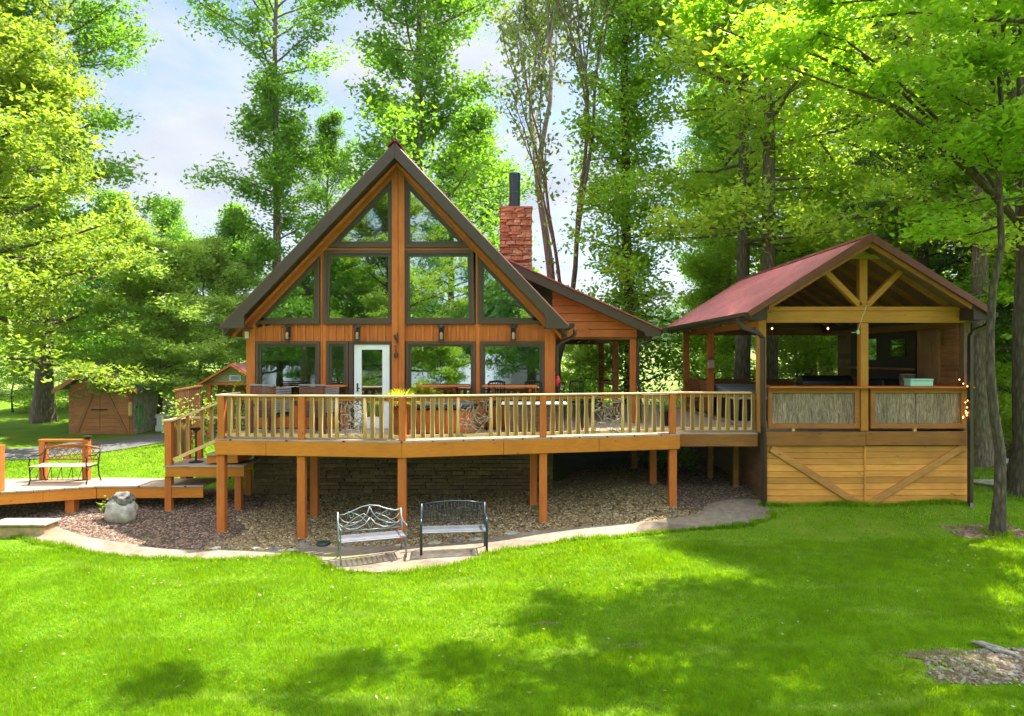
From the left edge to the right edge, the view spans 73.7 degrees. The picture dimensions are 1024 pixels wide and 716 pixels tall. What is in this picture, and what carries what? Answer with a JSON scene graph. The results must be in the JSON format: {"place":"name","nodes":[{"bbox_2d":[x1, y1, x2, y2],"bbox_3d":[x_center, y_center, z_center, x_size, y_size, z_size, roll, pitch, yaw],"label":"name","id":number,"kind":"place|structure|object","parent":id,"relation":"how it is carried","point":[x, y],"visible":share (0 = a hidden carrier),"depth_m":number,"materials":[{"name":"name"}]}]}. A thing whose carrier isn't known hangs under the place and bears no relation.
{"place":"outdoors","nodes":[
{"label":"outdoors","id":0,"kind":"place"},
{"bbox_2d":[5,427,216,458],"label":"driveway","id":1,"kind":"structure","parent":0,"point":[106,444],"depth_m":23.51,"materials":[{"name":"concrete"}]},
{"bbox_2d":[154,414,168,431],"bbox_3d":[-14.046,2.594,27.400,0.401,0.700,0.420,0,0,0],"label":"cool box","id":2,"kind":"object","parent":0,"point":[158,423],"visible":0.84,"depth_m":27.20,"materials":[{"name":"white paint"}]},
{"bbox_2d":[299,355,314,388],"bbox_3d":[-5.294,0.437,17.600,0.400,1.045,0.400,0,0,0],"label":"table lamp","id":3,"kind":"object","parent":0,"point":[306,360],"visible":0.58,"depth_m":17.48,"materials":[{"name":"fabric"}]},
{"bbox_2d":[0,464,758,549],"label":"gravel ground","id":4,"kind":"structure","parent":0,"point":[692,495],"depth_m":15.58,"materials":[{"name":"gravel"}]},
{"bbox_2d":[104,491,137,522],"bbox_3d":[-8.645,3.346,15.151,0.719,0.785,0.588,0,0,0],"label":"boulder","id":5,"kind":"object","parent":4,"relation":"on","point":[121,507],"visible":0.95,"depth_m":14.95,"materials":[{"name":"stone"}]},
{"bbox_2d":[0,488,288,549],"bbox_3d":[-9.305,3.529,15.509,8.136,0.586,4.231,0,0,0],"label":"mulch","id":6,"kind":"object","parent":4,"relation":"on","point":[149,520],"visible":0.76,"depth_m":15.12,"materials":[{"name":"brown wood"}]},
{"bbox_2d":[205,464,700,550],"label":"gravel","id":7,"kind":"structure","parent":4,"relation":"on","point":[625,479],"depth_m":15.42,"materials":[{"name":"gravel"}]},
{"bbox_2d":[0,499,770,571],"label":"path","id":8,"kind":"structure","parent":0,"point":[378,558],"depth_m":13.65,"materials":[{"name":"grey concrete"}]},
{"bbox_2d":[337,505,407,564],"bbox_3d":[-2.678,3.350,13.052,1.251,0.971,0.674,0,0,-19],"label":"garden bench","id":9,"kind":"object","parent":8,"relation":"on","point":[371,536],"visible":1,"depth_m":13.14,"materials":[{"name":"silver metal"}]},
{"bbox_2d":[420,500,487,555],"bbox_3d":[-1.138,3.289,13.319,1.298,0.915,0.626,0,0,-7],"label":"garden bench","id":10,"kind":"object","parent":8,"relation":"on","point":[453,529],"visible":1,"depth_m":13.43,"materials":[{"name":"black metal"}]},
{"bbox_2d":[642,464,773,509],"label":"leaf litter","id":11,"kind":"object","parent":8,"relation":"on","point":[694,478],"visible":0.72,"depth_m":16.83,"materials":[{"name":"brown plant"}]},
{"bbox_2d":[1,0,1011,319],"label":"sky","id":12,"kind":"structure","parent":0,"point":[187,86],"materials":[{"name":"white"}]},
{"bbox_2d":[0,340,1023,715],"bbox_3d":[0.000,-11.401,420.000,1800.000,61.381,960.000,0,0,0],"label":"ground","id":13,"kind":"structure","parent":0,"point":[16,430],"depth_m":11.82,"materials":[{"name":"plant"}]},
{"bbox_2d":[0,312,56,413],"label":"understory tree","id":14,"kind":"object","parent":13,"relation":"on","point":[18,395],"visible":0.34,"depth_m":35.85,"materials":[{"name":"green plant"}]},
{"bbox_2d":[0,518,60,537],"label":"stone step","id":15,"kind":"object","parent":13,"relation":"on","point":[25,526],"visible":0.82,"depth_m":14.36,"materials":[{"name":"stone"}]},
{"bbox_2d":[0,0,117,358],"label":"maple tree","id":16,"kind":"object","parent":13,"relation":"on","point":[19,214],"visible":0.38,"depth_m":25.80,"materials":[{"name":"green plant"}]},
{"bbox_2d":[0,187,129,382],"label":"rounded tree","id":17,"kind":"object","parent":13,"relation":"on","point":[15,227],"visible":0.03,"depth_m":49.36,"materials":[{"name":"green plant"}]},
{"bbox_2d":[0,0,156,319],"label":"broadleaf tree","id":18,"kind":"object","parent":13,"relation":"on","point":[129,172],"visible":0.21,"depth_m":29.23,"materials":[{"name":"green plant"}]},
{"bbox_2d":[53,289,109,408],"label":"understory tree","id":19,"kind":"object","parent":13,"relation":"on","point":[64,404],"visible":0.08,"depth_m":39.16,"materials":[{"name":"green plant"}]},
{"bbox_2d":[0,0,168,398],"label":"maple tree","id":20,"kind":"object","parent":13,"relation":"on","point":[45,85],"visible":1,"depth_m":20.78,"materials":[{"name":"green plant"}]},
{"bbox_2d":[0,0,197,423],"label":"broadleaf tree","id":21,"kind":"object","parent":13,"relation":"on","point":[43,409],"visible":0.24,"depth_m":31.47,"materials":[{"name":"green plant"}]},
{"bbox_2d":[0,192,213,377],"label":"beech tree","id":22,"kind":"object","parent":13,"relation":"on","point":[94,346],"visible":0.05,"depth_m":36.27,"materials":[{"name":"green plant"}]},
{"bbox_2d":[0,435,215,512],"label":"boardwalk","id":23,"kind":"structure","parent":13,"relation":"on","point":[71,493],"depth_m":15.67,"materials":[{"name":"brown wood"}]},
{"bbox_2d":[27,443,101,484],"bbox_3d":[-10.468,2.489,16.001,1.331,0.897,0.666,0,0,-1],"label":"garden bench","id":24,"kind":"object","parent":23,"relation":"on","point":[71,465],"visible":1,"depth_m":16.13,"materials":[{"name":"black metal"}]},
{"bbox_2d":[59,179,160,356],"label":"rounded tree","id":25,"kind":"object","parent":13,"relation":"on","point":[113,194],"visible":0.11,"depth_m":57.80,"materials":[{"name":"green plant"}]},
{"bbox_2d":[51,362,183,434],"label":"shed","id":26,"kind":"structure","parent":13,"relation":"on","point":[104,414],"depth_m":26.45,"materials":[{"name":"brown wood"}]},
{"bbox_2d":[74,392,99,433],"bbox_3d":[-16.477,2.124,26.455,0.999,1.640,0.070,0,0,0],"label":"door","id":27,"kind":"structure","parent":26,"relation":"in","point":[82,407],"depth_m":26.45,"materials":[{"name":"brown wood"}]},
{"bbox_2d":[100,392,129,433],"bbox_3d":[-15.393,2.124,26.455,1.129,1.640,0.070,0,0,0],"label":"door","id":28,"kind":"structure","parent":26,"relation":"in","point":[116,408],"depth_m":26.45,"materials":[{"name":"brown wood"}]},
{"bbox_2d":[60,205,244,413],"bbox_3d":[-14.455,-1.418,28.002,7.628,9.395,7.669,0,0,-29],"label":"dogwood tree","id":29,"kind":"object","parent":13,"relation":"on","point":[148,279],"visible":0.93,"depth_m":26.89,"materials":[{"name":"green plant"}]},
{"bbox_2d":[158,385,216,477],"bbox_3d":[-8.296,1.959,17.552,1.781,2.619,1.380,0,0,0],"label":"shrub","id":30,"kind":"object","parent":13,"relation":"on","point":[178,412],"visible":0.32,"depth_m":17.47,"materials":[{"name":"green plant"}]},
{"bbox_2d":[173,385,202,442],"bbox_3d":[-11.368,1.999,23.975,0.120,2.072,1.162,0,0,25],"label":"plank fence","id":31,"kind":"object","parent":13,"relation":"on","point":[189,393],"visible":0.51,"depth_m":24.01,"materials":[{"name":"brown wood"}]},
{"bbox_2d":[144,189,237,362],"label":"rounded tree","id":32,"kind":"object","parent":13,"relation":"on","point":[174,223],"visible":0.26,"depth_m":60.81,"materials":[{"name":"green plant"}]},
{"bbox_2d":[127,214,266,406],"bbox_3d":[-14.918,-1.857,33.142,8.030,10.212,8.072,0,0,37],"label":"dogwood tree","id":33,"kind":"object","parent":13,"relation":"on","point":[214,265],"visible":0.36,"depth_m":32.55,"materials":[{"name":"green plant"}]},
{"bbox_2d":[197,363,245,437],"bbox_3d":[-10.384,1.632,26.930,2.490,2.891,3.540,0,0,0],"label":"cabin","id":34,"kind":"object","parent":13,"relation":"on","point":[226,375],"visible":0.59,"depth_m":25.50,"materials":[{"name":"brown wood"}]},
{"bbox_2d":[197,371,245,479],"bbox_3d":[-7.298,1.806,17.981,1.416,2.898,1.536,0,0,39],"label":"shrub","id":35,"kind":"object","parent":13,"relation":"on","point":[243,414],"visible":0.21,"depth_m":17.97,"materials":[{"name":"green plant"}]},
{"bbox_2d":[178,193,268,408],"bbox_3d":[-16.018,-3.151,37.971,7.946,12.550,6.422,0,0,31],"label":"rounded tree","id":36,"kind":"object","parent":13,"relation":"on","point":[233,236],"visible":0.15,"depth_m":37.61,"materials":[{"name":"green plant"}]},
{"bbox_2d":[142,0,357,277],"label":"poplar tree","id":37,"kind":"object","parent":13,"relation":"on","point":[278,171],"visible":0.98,"depth_m":33.52,"materials":[{"name":"green plant"}]},
{"bbox_2d":[286,101,363,233],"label":"poplar tree","id":38,"kind":"object","parent":13,"relation":"on","point":[325,125],"visible":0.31,"depth_m":37.57,"materials":[{"name":"green plant"}]},
{"bbox_2d":[1,302,792,361],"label":"hill woods","id":39,"kind":"object","parent":13,"relation":"on","point":[664,316],"visible":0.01,"depth_m":226.44,"materials":[{"name":"green plant"}]},
{"bbox_2d":[311,0,540,273],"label":"broadleaf tree","id":40,"kind":"object","parent":13,"relation":"on","point":[413,123],"visible":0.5,"depth_m":32.99,"materials":[{"name":"green plant"}]},
{"bbox_2d":[215,137,666,495],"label":"house","id":41,"kind":"structure","parent":13,"relation":"on","point":[407,266],"depth_m":16.50,"materials":[{"name":"brown wood"}]},
{"bbox_2d":[255,255,319,326],"bbox_3d":[-5.406,-1.644,16.488,1.547,1.819,0.125,0,0,0],"label":"window","id":42,"kind":"structure","parent":41,"relation":"in","point":[315,265],"depth_m":16.43,"materials":[{"name":"brown metal"}]},
{"bbox_2d":[256,342,319,403],"bbox_3d":[-5.402,0.354,16.488,1.539,1.499,0.125,0,0,0],"label":"window","id":43,"kind":"structure","parent":41,"relation":"in","point":[259,345],"depth_m":16.44,"materials":[{"name":"wood"}]},
{"bbox_2d":[326,342,348,403],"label":"window","id":44,"kind":"structure","parent":41,"relation":"in","point":[329,345],"depth_m":16.45,"materials":[{"name":"wood"}]},
{"bbox_2d":[294,341,381,416],"bbox_3d":[-4.900,0.500,19.450,2.440,2.380,0.600,0,0,0],"label":"kitchen cabinet","id":45,"kind":"object","parent":41,"relation":"on","point":[370,361],"visible":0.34,"depth_m":19.30,"materials":[{"name":"paint"}]},
{"bbox_2d":[322,250,391,323],"bbox_3d":[-3.706,-1.708,16.488,1.724,1.772,0.125,0,0,0],"label":"window","id":46,"kind":"structure","parent":41,"relation":"in","point":[326,319],"depth_m":16.42,"materials":[{"name":"brown metal"}]},
{"bbox_2d":[328,179,391,247],"bbox_3d":[-3.676,-3.538,16.488,1.656,1.743,0.125,0,0,0],"label":"window","id":47,"kind":"structure","parent":41,"relation":"in","point":[337,243],"depth_m":16.46,"materials":[{"name":"brown metal"}]},
{"bbox_2d":[354,345,389,428],"bbox_3d":[-3.377,0.689,16.434,0.851,2.022,0.131,0,0,0],"label":"door","id":48,"kind":"structure","parent":41,"relation":"in","point":[358,349],"depth_m":16.45,"materials":[{"name":"white paint"}]},
{"bbox_2d":[405,179,469,247],"bbox_3d":[-1.787,-3.538,16.488,1.656,1.743,0.125,0,0,0],"label":"window","id":49,"kind":"structure","parent":41,"relation":"in","point":[459,243],"depth_m":16.46,"materials":[{"name":"brown metal"}]},
{"bbox_2d":[405,250,474,323],"bbox_3d":[-1.756,-1.708,16.488,1.724,1.772,0.125,0,0,0],"label":"window","id":50,"kind":"structure","parent":41,"relation":"in","point":[439,284],"depth_m":16.50,"materials":[{"name":"clear glass"}]},
{"bbox_2d":[406,342,475,402],"bbox_3d":[-1.716,0.338,16.488,1.676,1.466,0.125,0,0,0],"label":"window","id":51,"kind":"structure","parent":41,"relation":"in","point":[409,345],"depth_m":16.46,"materials":[{"name":"wood"}]},
{"bbox_2d":[419,385,470,394],"bbox_3d":[-1.582,0.843,16.235,1.202,0.395,0.370,0,0,0],"label":"bar counter","id":52,"kind":"object","parent":41,"relation":"attached to","point":[454,389],"depth_m":16.06,"materials":[{"name":"brown wood"}]},
{"bbox_2d":[482,385,537,400],"bbox_3d":[-0.048,0.843,16.235,1.297,0.395,0.370,0,0,0],"label":"bar counter","id":53,"kind":"object","parent":41,"relation":"attached to","point":[494,386],"depth_m":16.06,"materials":[{"name":"brown wood"}]},
{"bbox_2d":[478,256,541,326],"bbox_3d":[-0.056,-1.644,16.488,1.547,1.819,0.125,0,0,0],"label":"window","id":54,"kind":"structure","parent":41,"relation":"in","point":[481,265],"depth_m":16.44,"materials":[{"name":"brown metal"}]},
{"bbox_2d":[480,342,543,402],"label":"window","id":55,"kind":"structure","parent":41,"relation":"in","point":[482,344],"depth_m":16.42,"materials":[{"name":"wood"}]},
{"bbox_2d":[161,392,757,541],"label":"deck","id":56,"kind":"structure","parent":13,"relation":"on","point":[237,449],"depth_m":14.68,"materials":[{"name":"brown wood"}]},
{"bbox_2d":[188,427,203,462],"bbox_3d":[-7.452,2.046,16.100,0.340,0.822,0.331,0,0,0],"label":"plant stand","id":57,"kind":"object","parent":56,"relation":"on","point":[195,429],"visible":0.91,"depth_m":16.06,"materials":[{"name":"black metal"}]},
{"bbox_2d":[250,384,290,433],"bbox_3d":[-5.513,1.151,15.684,0.700,1.115,0.690,0,0,20],"label":"slatted chair","id":58,"kind":"object","parent":56,"relation":"on","point":[274,389],"visible":0.41,"depth_m":15.44,"materials":[{"name":"brown wood"}]},
{"bbox_2d":[299,384,340,433],"bbox_3d":[-4.404,1.151,15.684,0.700,1.115,0.690,0,0,20],"label":"slatted chair","id":59,"kind":"object","parent":56,"relation":"on","point":[324,390],"visible":0.47,"depth_m":15.42,"materials":[{"name":"brown wood"}]},
{"bbox_2d":[393,406,410,434],"bbox_3d":[-2.405,1.365,14.735,0.440,0.690,0.409,0,0,0],"label":"planter","id":60,"kind":"object","parent":56,"relation":"on","point":[396,420],"visible":0.38,"depth_m":14.58,"materials":[{"name":"brown wood"}]},
{"bbox_2d":[368,388,429,406],"bbox_3d":[-2.423,0.866,14.767,1.483,0.489,1.381,0,0,0],"label":"ornamental plant","id":61,"kind":"object","parent":60,"relation":"in","point":[395,392],"visible":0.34,"depth_m":14.57,"materials":[{"name":"yellow plant"}]},
{"bbox_2d":[416,401,477,432],"bbox_3d":[-1.499,1.345,15.745,1.382,0.670,0.950,0,0,0],"label":"hot tub","id":62,"kind":"object","parent":56,"relation":"on","point":[427,418],"visible":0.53,"depth_m":15.32,"materials":[{"name":"brown wood"}]},
{"bbox_2d":[486,381,504,429],"bbox_3d":[-0.313,1.125,15.957,0.487,1.168,0.501,0,0,-17],"label":"bar chair","id":63,"kind":"object","parent":56,"relation":"on","point":[488,390],"visible":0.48,"depth_m":16.11,"materials":[{"name":"black metal"}]},
{"bbox_2d":[501,401,566,432],"bbox_3d":[0.506,1.350,15.595,1.483,0.680,0.710,0,0,0],"label":"wicker table","id":64,"kind":"object","parent":56,"relation":"on","point":[537,413],"visible":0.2,"depth_m":15.29,"materials":[{"name":"white paint"}]},
{"bbox_2d":[558,381,582,430],"bbox_3d":[1.344,1.125,15.902,0.501,1.168,0.487,0,0,21],"label":"bar chair","id":65,"kind":"object","parent":56,"relation":"on","point":[562,388],"visible":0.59,"depth_m":16.01,"materials":[{"name":"black metal"}]},
{"bbox_2d":[569,380,590,427],"bbox_3d":[1.722,1.125,16.995,0.487,1.168,0.501,0,0,42],"label":"bar chair","id":66,"kind":"object","parent":56,"relation":"on","point":[582,389],"visible":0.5,"depth_m":16.75,"materials":[{"name":"black metal"}]},
{"bbox_2d":[634,394,689,425],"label":"potted palm","id":67,"kind":"object","parent":56,"relation":"on","point":[666,415],"visible":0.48,"depth_m":17.16,"materials":[{"name":"green plant"}]},
{"bbox_2d":[423,100,548,251],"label":"rounded tree","id":68,"kind":"object","parent":13,"relation":"on","point":[482,119],"visible":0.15,"depth_m":41.55,"materials":[{"name":"green plant"}]},
{"bbox_2d":[20,544,1020,710],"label":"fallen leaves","id":69,"kind":"object","parent":13,"relation":"on","point":[376,696],"visible":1,"depth_m":9.77,"materials":[{"name":"brown plant"}]},
{"bbox_2d":[476,0,637,400],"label":"slender forked tree","id":70,"kind":"object","parent":13,"relation":"on","point":[553,14],"visible":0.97,"depth_m":24.28,"materials":[{"name":"green plant"}]},
{"bbox_2d":[555,366,594,401],"bbox_3d":[2.041,1.823,25.196,2.139,3.106,2.249,0,0,0],"label":"shrub","id":71,"kind":"object","parent":13,"relation":"on","point":[571,391],"visible":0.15,"depth_m":24.94,"materials":[{"name":"green plant"}]},
{"bbox_2d":[561,329,611,404],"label":"understory tree","id":72,"kind":"object","parent":13,"relation":"on","point":[568,357],"visible":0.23,"depth_m":29.68,"materials":[{"name":"green plant"}]},
{"bbox_2d":[548,0,717,406],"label":"ivy clad tree","id":73,"kind":"object","parent":13,"relation":"on","point":[631,266],"visible":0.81,"depth_m":24.26,"materials":[{"name":"green plant"}]},
{"bbox_2d":[646,419,713,473],"bbox_3d":[4.521,2.588,18.637,1.916,1.829,1.802,0,0,0],"label":"shrub","id":74,"kind":"object","parent":13,"relation":"on","point":[679,457],"visible":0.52,"depth_m":18.50,"materials":[{"name":"plant"}]},
{"bbox_2d":[651,234,755,411],"bbox_3d":[8.604,-0.856,29.189,5.913,8.790,5.654,0,0,0],"label":"understory tree","id":75,"kind":"object","parent":13,"relation":"on","point":[713,277],"visible":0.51,"depth_m":28.73,"materials":[{"name":"green plant"}]},
{"bbox_2d":[666,32,755,384],"bbox_3d":[11.819,-9.907,40.167,5.792,26.255,5.729,0,0,4],"label":"ivy clad tree","id":76,"kind":"object","parent":13,"relation":"on","point":[678,305],"visible":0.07,"depth_m":39.72,"materials":[{"name":"green plant"}]},
{"bbox_2d":[650,0,782,377],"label":"poplar tree","id":77,"kind":"object","parent":13,"relation":"on","point":[708,138],"visible":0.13,"depth_m":32.88,"materials":[{"name":"green plant"}]},
{"bbox_2d":[606,0,900,378],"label":"tall hardwood tree","id":78,"kind":"object","parent":13,"relation":"on","point":[743,266],"visible":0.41,"depth_m":25.71,"materials":[{"name":"green plant"}]},
{"bbox_2d":[751,241,837,378],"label":"understory tree","id":79,"kind":"object","parent":13,"relation":"on","point":[794,367],"visible":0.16,"depth_m":28.89,"materials":[{"name":"green plant"}]},
{"bbox_2d":[674,2,915,374],"bbox_3d":[13.282,-9.849,31.158,11.282,26.130,11.113,0,0,41],"label":"tall hardwood tree","id":80,"kind":"object","parent":13,"relation":"on","point":[794,191],"visible":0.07,"depth_m":29.83,"materials":[{"name":"green plant"}]},
{"bbox_2d":[627,0,971,378],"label":"tall hardwood tree","id":81,"kind":"object","parent":13,"relation":"on","point":[772,173],"visible":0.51,"depth_m":23.65,"materials":[{"name":"green plant"}]},
{"bbox_2d":[687,0,942,374],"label":"tall hardwood tree","id":82,"kind":"object","parent":13,"relation":"on","point":[797,114],"visible":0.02,"depth_m":31.97,"materials":[{"name":"green plant"}]},
{"bbox_2d":[780,231,857,378],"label":"understory tree","id":83,"kind":"object","parent":13,"relation":"on","point":[829,338],"visible":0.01,"depth_m":32.78,"materials":[{"name":"green plant"}]},
{"bbox_2d":[665,233,998,507],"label":"pavilion","id":84,"kind":"structure","parent":13,"relation":"on","point":[819,444],"depth_m":15.61,"materials":[{"name":"brown wood"}]},
{"bbox_2d":[684,377,700,410],"bbox_3d":[5.884,1.146,21.503,0.788,1.083,0.700,0,0,-36],"label":"garden chair","id":85,"kind":"object","parent":84,"relation":"on","point":[694,382],"visible":0.56,"depth_m":21.37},
{"bbox_2d":[714,384,771,420],"bbox_3d":[6.775,1.226,19.250,1.750,0.925,2.000,0,0,0],"label":"hot tub","id":86,"kind":"object","parent":84,"relation":"on","point":[735,388],"visible":0.14,"depth_m":19.09,"materials":[{"name":"grey plastic"}]},
{"bbox_2d":[767,446,863,503],"bbox_3d":[6.941,2.710,15.616,2.212,1.427,0.107,0,0,0],"label":"skirt door","id":87,"kind":"structure","parent":84,"relation":"in","point":[798,474],"depth_m":15.60,"materials":[{"name":"brown wood"}]},
{"bbox_2d":[793,375,854,385],"bbox_3d":[8.758,1.084,19.150,1.500,1.208,0.700,0,0,0],"label":"barbecue grill","id":88,"kind":"object","parent":84,"relation":"on","point":[824,380],"visible":0.29,"depth_m":18.94,"materials":[{"name":"black metal"}]},
{"bbox_2d":[868,378,898,421],"bbox_3d":[9.775,1.119,18.000,0.650,1.138,1.200,0,0,0],"label":"cooker","id":89,"kind":"object","parent":84,"relation":"on","point":[881,382],"visible":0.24,"depth_m":17.65,"materials":[{"name":"black metal"}]},
{"bbox_2d":[899,374,915,385],"bbox_3d":[9.850,1.045,17.000,0.397,1.291,0.397,0,0,0],"label":"wooden barrel","id":90,"kind":"object","parent":84,"relation":"on","point":[902,377],"visible":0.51,"depth_m":16.89,"materials":[{"name":"wood"}]},
{"bbox_2d":[866,445,966,503],"bbox_3d":[9.240,2.687,15.616,2.346,1.474,0.107,0,0,0],"label":"skirt door","id":91,"kind":"structure","parent":84,"relation":"in","point":[897,474],"depth_m":15.60,"materials":[{"name":"brown wood"}]},
{"bbox_2d":[904,379,933,385],"bbox_3d":[9.320,0.561,15.650,0.531,0.173,0.280,0,0,0],"label":"storage box","id":92,"kind":"object","parent":84,"relation":"on","point":[918,382],"visible":0.98,"depth_m":15.52,"materials":[{"name":"green paint"}]},
{"bbox_2d":[646,0,1023,497],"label":"shade tree","id":93,"kind":"object","parent":13,"relation":"on","point":[785,47],"visible":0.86,"depth_m":13.04,"materials":[{"name":"green plant"}]},
{"bbox_2d":[717,0,1023,51],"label":"shade tree","id":94,"kind":"object","parent":13,"relation":"on","point":[952,15],"visible":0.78,"depth_m":11.46,"materials":[{"name":"green plant"}]},
{"bbox_2d":[797,2,952,274],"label":"broadleaf tree","id":95,"kind":"object","parent":13,"relation":"on","point":[873,145],"visible":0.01,"depth_m":45.16,"materials":[{"name":"green plant"}]},
{"bbox_2d":[778,73,1012,367],"bbox_3d":[16.043,-4.627,26.399,12.934,15.992,12.777,0,0,-11],"label":"beech tree","id":96,"kind":"object","parent":13,"relation":"on","point":[955,270],"visible":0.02,"depth_m":25.44,"materials":[{"name":"green plant"}]},
{"bbox_2d":[821,1,1014,339],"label":"broadleaf tree","id":97,"kind":"object","parent":13,"relation":"on","point":[924,246],"visible":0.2,"depth_m":22.18,"materials":[{"name":"green plant"}]},
{"bbox_2d":[824,0,1023,466],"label":"tall hardwood tree","id":98,"kind":"object","parent":13,"relation":"on","point":[984,453],"visible":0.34,"depth_m":19.68,"materials":[{"name":"green plant"}]},
{"bbox_2d":[888,0,1023,533],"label":"slim tree","id":99,"kind":"object","parent":13,"relation":"on","point":[972,52],"visible":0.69,"depth_m":13.85,"materials":[{"name":"green plant"}]},
{"bbox_2d":[893,648,1023,677],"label":"bare soil","id":100,"kind":"structure","parent":13,"relation":"on","point":[950,652],"depth_m":8.65,"materials":[{"name":"brown soil"}]},
{"bbox_2d":[970,640,1023,657],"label":"weathered root","id":101,"kind":"object","parent":100,"relation":"on","point":[993,648],"visible":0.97,"depth_m":8.84,"materials":[{"name":"grey wood"}]},
{"bbox_2d":[902,25,1017,370],"bbox_3d":[16.765,-4.895,19.781,11.111,16.687,11.247,0,0,-13],"label":"beech tree","id":102,"kind":"object","parent":13,"relation":"on","point":[1006,289],"visible":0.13,"depth_m":19.93,"materials":[{"name":"green plant"}]},
{"bbox_2d":[923,647,1023,685],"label":"stone chips","id":103,"kind":"object","parent":13,"relation":"on","point":[965,669],"visible":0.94,"depth_m":8.37,"materials":[{"name":"grey gravel"}]},
{"bbox_2d":[932,670,1021,683],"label":"bare soil","id":104,"kind":"structure","parent":13,"relation":"on","point":[950,674],"depth_m":8.12,"materials":[{"name":"brown soil"}]},
{"bbox_2d":[946,251,1011,450],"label":"understory tree","id":105,"kind":"object","parent":13,"relation":"on","point":[1010,441],"visible":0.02,"depth_m":23.01,"materials":[{"name":"green plant"}]},
{"bbox_2d":[938,524,1023,538],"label":"root mulch","id":106,"kind":"object","parent":13,"relation":"on","point":[964,530],"visible":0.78,"depth_m":14.03,"materials":[{"name":"brown soil"}]},
{"bbox_2d":[970,244,1015,447],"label":"understory tree","id":107,"kind":"object","parent":13,"relation":"on","point":[1002,374],"visible":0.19,"depth_m":20.92,"materials":[{"name":"green plant"}]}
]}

